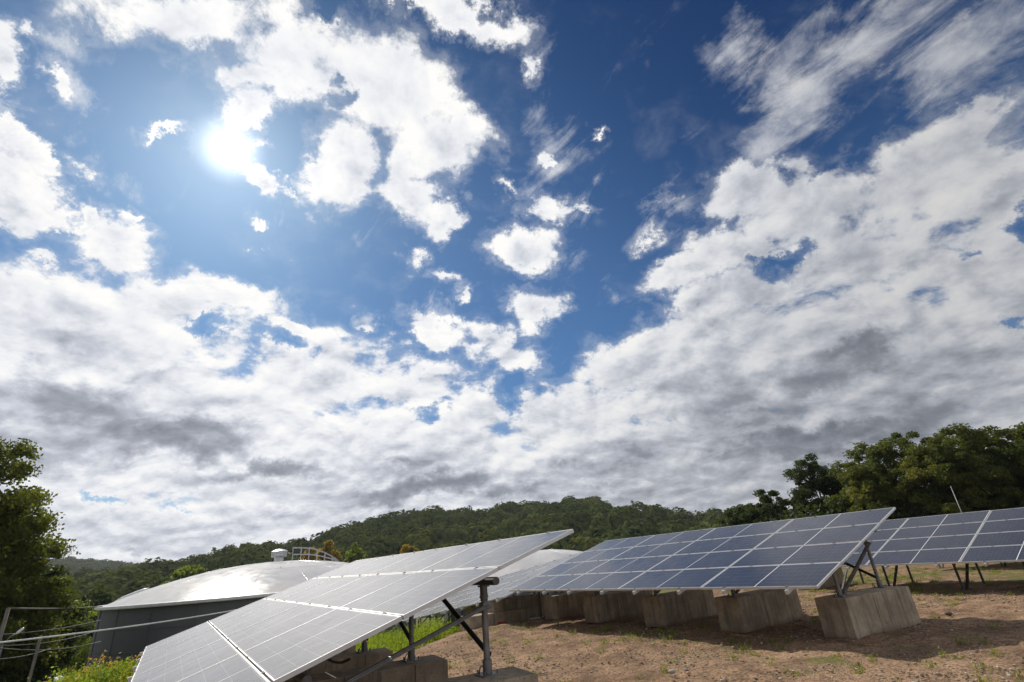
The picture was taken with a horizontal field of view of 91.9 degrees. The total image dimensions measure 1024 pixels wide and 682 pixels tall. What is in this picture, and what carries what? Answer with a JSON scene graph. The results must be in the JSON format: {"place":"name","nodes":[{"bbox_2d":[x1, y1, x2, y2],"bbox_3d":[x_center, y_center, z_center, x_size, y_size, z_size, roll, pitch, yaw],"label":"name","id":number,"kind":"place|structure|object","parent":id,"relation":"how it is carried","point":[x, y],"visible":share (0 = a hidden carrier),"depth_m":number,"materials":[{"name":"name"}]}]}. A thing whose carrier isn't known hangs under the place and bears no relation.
{"place":"outdoors","nodes":[
{"label":"outdoors","id":0,"kind":"place"},
{"bbox_2d":[1,641,100,649],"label":"cable","id":1,"kind":"object","parent":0,"point":[47,649],"visible":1,"depth_m":17.87,"materials":[{"name":"grey metal"}]},
{"bbox_2d":[0,0,1023,563],"label":"sky","id":2,"kind":"structure","parent":0,"point":[281,271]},
{"bbox_2d":[63,539,1023,681],"bbox_3d":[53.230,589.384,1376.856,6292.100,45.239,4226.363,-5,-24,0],"label":"ground","id":3,"kind":"structure","parent":0,"point":[893,663],"depth_m":8.41,"materials":[{"name":"brown soil"}]},
{"bbox_2d":[0,608,10,641],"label":"utility pole","id":4,"kind":"object","parent":3,"relation":"on","point":[4,621],"visible":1,"depth_m":15.56,"materials":[{"name":"grey metal"}]},
{"bbox_2d":[8,606,102,608],"bbox_3d":[-18.894,11.303,21.057,0.056,0.452,13.336,7,-27,-25],"label":"cable","id":5,"kind":"object","parent":4,"relation":"attached to","point":[51,608],"visible":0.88,"depth_m":18.94,"materials":[{"name":"grey metal"}]},
{"bbox_2d":[0,628,23,654],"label":"street lamp","id":6,"kind":"object","parent":3,"relation":"on","point":[19,631],"visible":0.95,"depth_m":16.24,"materials":[{"name":"metal"}]},
{"bbox_2d":[0,648,50,658],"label":"cable","id":7,"kind":"object","parent":6,"relation":"attached to","point":[24,655],"visible":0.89,"depth_m":16.92,"materials":[{"name":"grey metal"}]},
{"bbox_2d":[0,578,52,681],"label":"leafy tree","id":8,"kind":"object","parent":3,"relation":"on","point":[20,671],"visible":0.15,"depth_m":20.11,"materials":[{"name":"green plant"}]},
{"bbox_2d":[0,436,64,665],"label":"leafy tree","id":9,"kind":"object","parent":3,"relation":"on","point":[17,502],"visible":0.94,"depth_m":19.81,"materials":[{"name":"green plant"}]},
{"bbox_2d":[27,635,41,681],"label":"utility pole","id":10,"kind":"object","parent":3,"relation":"on","point":[34,660],"visible":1,"depth_m":16.36,"materials":[{"name":"grey metal"}]},
{"bbox_2d":[0,504,81,681],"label":"leafy tree","id":11,"kind":"object","parent":3,"relation":"on","point":[59,596],"visible":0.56,"depth_m":20.52,"materials":[{"name":"green plant"}]},
{"bbox_2d":[0,629,100,645],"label":"cable","id":12,"kind":"object","parent":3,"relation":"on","point":[44,642],"visible":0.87,"depth_m":18.24,"materials":[{"name":"grey metal"}]},
{"bbox_2d":[3,620,99,634],"bbox_3d":[-16.912,10.506,18.193,0.022,0.191,6.783,1,-24,-12],"label":"cable","id":13,"kind":"object","parent":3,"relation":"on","point":[51,629],"visible":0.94,"depth_m":18.16,"materials":[{"name":"grey metal"}]},
{"bbox_2d":[9,560,93,681],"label":"leafy tree","id":14,"kind":"object","parent":3,"relation":"on","point":[49,572],"visible":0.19,"depth_m":23.29,"materials":[{"name":"green plant"}]},
{"bbox_2d":[58,636,80,672],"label":"leafy tree","id":15,"kind":"object","parent":3,"relation":"on","point":[76,656],"visible":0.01,"depth_m":44.03,"materials":[{"name":"green plant"}]},
{"bbox_2d":[60,600,98,675],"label":"leafy tree","id":16,"kind":"object","parent":3,"relation":"on","point":[83,650],"visible":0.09,"depth_m":47.70,"materials":[{"name":"green plant"}]},
{"bbox_2d":[27,650,139,681],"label":"weeds","id":17,"kind":"object","parent":3,"relation":"on","point":[119,672],"visible":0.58,"depth_m":8.55,"materials":[{"name":"green plant"}]},
{"bbox_2d":[70,587,117,670],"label":"leafy tree","id":18,"kind":"object","parent":3,"relation":"on","point":[97,597],"visible":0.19,"depth_m":59.92,"materials":[{"name":"green plant"}]},
{"bbox_2d":[0,610,233,642],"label":"cable","id":19,"kind":"object","parent":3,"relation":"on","point":[109,629],"visible":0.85,"depth_m":17.31,"materials":[{"name":"white paint"}]},
{"bbox_2d":[158,564,206,585],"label":"leafy tree","id":20,"kind":"object","parent":3,"relation":"on","point":[183,572],"visible":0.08,"depth_m":84.85,"materials":[{"name":"green plant"}]},
{"bbox_2d":[85,547,415,674],"bbox_3d":[-17.398,21.489,35.711,21.100,12.112,21.100,-5,-24,0],"label":"storage tank","id":21,"kind":"object","parent":3,"relation":"on","point":[225,589],"visible":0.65,"depth_m":28.57,"materials":[{"name":"grey metal"}]},
{"bbox_2d":[301,546,317,559],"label":"leafy tree","id":22,"kind":"object","parent":3,"relation":"on","point":[312,557],"visible":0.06,"depth_m":111.19,"materials":[{"name":"yellow plant"}]},
{"bbox_2d":[315,540,334,560],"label":"leafy tree","id":23,"kind":"object","parent":3,"relation":"on","point":[328,548],"visible":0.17,"depth_m":103.49,"materials":[{"name":"yellow plant"}]},
{"bbox_2d":[328,550,343,561],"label":"leafy tree","id":24,"kind":"object","parent":3,"relation":"on","point":[336,554],"visible":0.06,"depth_m":102.88,"materials":[{"name":"yellow plant"}]},
{"bbox_2d":[338,645,355,653],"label":"concrete block","id":25,"kind":"structure","parent":3,"relation":"on","point":[351,649],"depth_m":9.07,"materials":[{"name":"concrete"}]},
{"bbox_2d":[127,529,573,681],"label":"solar array","id":26,"kind":"object","parent":25,"relation":"on","point":[295,632],"visible":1,"depth_m":5.57,"materials":[{"name":"glass"}]},
{"bbox_2d":[304,646,392,674],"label":"concrete block","id":27,"kind":"structure","parent":3,"relation":"on","point":[375,656],"depth_m":7.42,"materials":[{"name":"concrete"}]},
{"bbox_2d":[344,542,367,562],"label":"leafy tree","id":28,"kind":"object","parent":3,"relation":"on","point":[354,553],"visible":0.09,"depth_m":98.54,"materials":[{"name":"green plant"}]},
{"bbox_2d":[284,653,447,681],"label":"concrete block","id":29,"kind":"structure","parent":3,"relation":"on","point":[428,668],"depth_m":5.93,"materials":[{"name":"concrete"}]},
{"bbox_2d":[399,544,418,553],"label":"leafy tree","id":30,"kind":"object","parent":3,"relation":"on","point":[405,548],"visible":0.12,"depth_m":112.47,"materials":[{"name":"yellow plant"}]},
{"bbox_2d":[356,613,462,652],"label":"weeds","id":31,"kind":"object","parent":3,"relation":"on","point":[393,641],"visible":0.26,"depth_m":14.23,"materials":[{"name":"green plant"}]},
{"bbox_2d":[373,614,454,637],"bbox_3d":[-5.449,13.373,23.508,4.074,2.902,8.454,11,-29,-33],"label":"solar array","id":32,"kind":"object","parent":3,"relation":"on","point":[418,623],"visible":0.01,"depth_m":22.41,"materials":[{"name":"glass"}]},
{"bbox_2d":[39,495,798,640],"bbox_3d":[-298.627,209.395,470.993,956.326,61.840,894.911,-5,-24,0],"label":"forest","id":33,"kind":"object","parent":3,"relation":"on","point":[592,521],"visible":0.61,"depth_m":192.74,"materials":[{"name":"green plant"}]},
{"bbox_2d":[430,665,537,681],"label":"concrete block","id":34,"kind":"structure","parent":3,"relation":"on","point":[512,674],"depth_m":4.66,"materials":[{"name":"concrete"}]},
{"bbox_2d":[464,596,508,614],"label":"concrete block","id":35,"kind":"structure","parent":3,"relation":"on","point":[469,609],"depth_m":15.86,"materials":[{"name":"concrete"}]},
{"bbox_2d":[437,591,548,622],"bbox_3d":[-0.930,13.163,23.709,0.069,2.720,12.069,11,-29,-33],"label":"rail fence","id":36,"kind":"object","parent":3,"relation":"on","point":[463,610],"visible":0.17,"depth_m":26.25,"materials":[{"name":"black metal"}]},
{"bbox_2d":[460,608,529,631],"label":"concrete block","id":37,"kind":"structure","parent":3,"relation":"on","point":[507,616],"depth_m":14.12,"materials":[{"name":"concrete"}]},
{"bbox_2d":[395,551,584,625],"bbox_3d":[-0.856,9.290,17.732,4.074,2.882,8.454,11,-29,-33],"label":"solar array","id":38,"kind":"object","parent":37,"relation":"on","point":[465,598],"visible":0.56,"depth_m":17.10,"materials":[{"name":"glass"}]},
{"bbox_2d":[488,592,546,617],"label":"concrete block","id":39,"kind":"structure","parent":3,"relation":"on","point":[530,601],"depth_m":15.03,"materials":[{"name":"concrete"}]},
{"bbox_2d":[443,549,621,625],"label":"storage tank","id":40,"kind":"object","parent":3,"relation":"on","point":[539,557],"visible":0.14,"depth_m":53.85,"materials":[{"name":"white metal"}]},
{"bbox_2d":[543,591,608,619],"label":"concrete block","id":41,"kind":"structure","parent":3,"relation":"on","point":[562,605],"depth_m":13.97,"materials":[{"name":"concrete"}]},
{"bbox_2d":[582,590,652,622],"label":"concrete block","id":42,"kind":"structure","parent":3,"relation":"on","point":[609,606],"depth_m":12.80,"materials":[{"name":"concrete"}]},
{"bbox_2d":[668,669,675,673],"bbox_3d":[2.233,4.619,6.925,0.110,0.056,0.106,-5,-24,0],"label":"stone","id":43,"kind":"object","parent":3,"relation":"on","point":[671,671],"visible":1,"depth_m":6.90,"materials":[{"name":"grey stone"}]},
{"bbox_2d":[641,589,717,626],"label":"concrete block","id":44,"kind":"structure","parent":3,"relation":"on","point":[669,608],"depth_m":11.32,"materials":[{"name":"concrete"}]},
{"bbox_2d":[509,507,895,596],"bbox_3d":[3.844,5.218,11.786,4.072,1.390,8.384,11,-29,-33],"label":"solar array","id":45,"kind":"object","parent":44,"relation":"on","point":[791,555],"visible":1,"depth_m":10.41,"materials":[{"name":"glass"}]},
{"bbox_2d":[718,503,778,527],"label":"leafy tree","id":46,"kind":"object","parent":3,"relation":"on","point":[730,512],"visible":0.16,"depth_m":52.89,"materials":[{"name":"green plant"}]},
{"bbox_2d":[714,589,804,632],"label":"concrete block","id":47,"kind":"structure","parent":3,"relation":"on","point":[749,611],"depth_m":9.85,"materials":[{"name":"concrete"}]},
{"bbox_2d":[733,489,809,524],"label":"leafy tree","id":48,"kind":"object","parent":3,"relation":"on","point":[766,501],"visible":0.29,"depth_m":50.06,"materials":[{"name":"green plant"}]},
{"bbox_2d":[781,453,844,517],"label":"leafy tree","id":49,"kind":"object","parent":3,"relation":"on","point":[822,482],"visible":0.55,"depth_m":47.05,"materials":[{"name":"green plant"}]},
{"bbox_2d":[814,584,921,638],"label":"concrete block","id":50,"kind":"structure","parent":3,"relation":"on","point":[858,614],"depth_m":8.38,"materials":[{"name":"concrete"}]},
{"bbox_2d":[823,441,923,519],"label":"leafy tree","id":51,"kind":"object","parent":3,"relation":"on","point":[854,476],"visible":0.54,"depth_m":41.39,"materials":[{"name":"green plant"}]},
{"bbox_2d":[758,478,1023,567],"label":"undergrowth","id":52,"kind":"object","parent":3,"relation":"on","point":[815,511],"visible":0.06,"depth_m":40.09,"materials":[{"name":"green plant"}]},
{"bbox_2d":[856,431,968,518],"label":"leafy tree","id":53,"kind":"object","parent":3,"relation":"on","point":[871,455],"visible":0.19,"depth_m":41.76,"materials":[{"name":"green plant"}]},
{"bbox_2d":[836,507,1023,589],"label":"solar array","id":54,"kind":"object","parent":3,"relation":"on","point":[987,537],"visible":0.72,"depth_m":13.56,"materials":[{"name":"glass"}]},
{"bbox_2d":[881,422,1023,515],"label":"leafy tree","id":55,"kind":"object","parent":3,"relation":"on","point":[932,453],"visible":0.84,"depth_m":37.64,"materials":[{"name":"green plant"}]},
{"bbox_2d":[918,432,1023,510],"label":"leafy tree","id":56,"kind":"object","parent":3,"relation":"on","point":[995,457],"visible":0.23,"depth_m":37.30,"materials":[{"name":"green plant"}]},
{"bbox_2d":[939,562,1016,567],"bbox_3d":[19.179,6.766,17.306,4.063,2.041,8.380,11,-28,-32],"label":"solar array","id":57,"kind":"object","parent":3,"relation":"on","point":[1005,565],"visible":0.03,"depth_m":18.06,"materials":[{"name":"glass"}]},
{"bbox_2d":[977,425,1023,507],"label":"leafy tree","id":58,"kind":"object","parent":3,"relation":"on","point":[998,434],"visible":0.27,"depth_m":38.86,"materials":[{"name":"green plant"}]},
{"bbox_2d":[1006,422,1023,493],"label":"leafy tree","id":59,"kind":"object","parent":3,"relation":"on","point":[1018,433],"visible":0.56,"depth_m":36.35,"materials":[{"name":"green plant"}]},
{"bbox_2d":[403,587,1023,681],"bbox_3d":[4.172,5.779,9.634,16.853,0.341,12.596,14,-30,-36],"label":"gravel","id":60,"kind":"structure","parent":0,"point":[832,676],"depth_m":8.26,"materials":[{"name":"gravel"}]},
{"bbox_2d":[448,565,1023,681],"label":"grass","id":61,"kind":"structure","parent":0,"point":[779,646],"depth_m":9.43,"materials":[{"name":"green plant"}]},
{"bbox_2d":[798,567,845,590],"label":"concrete block","id":62,"kind":"structure","parent":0,"point":[828,582],"depth_m":16.31,"materials":[{"name":"concrete"}]}
]}

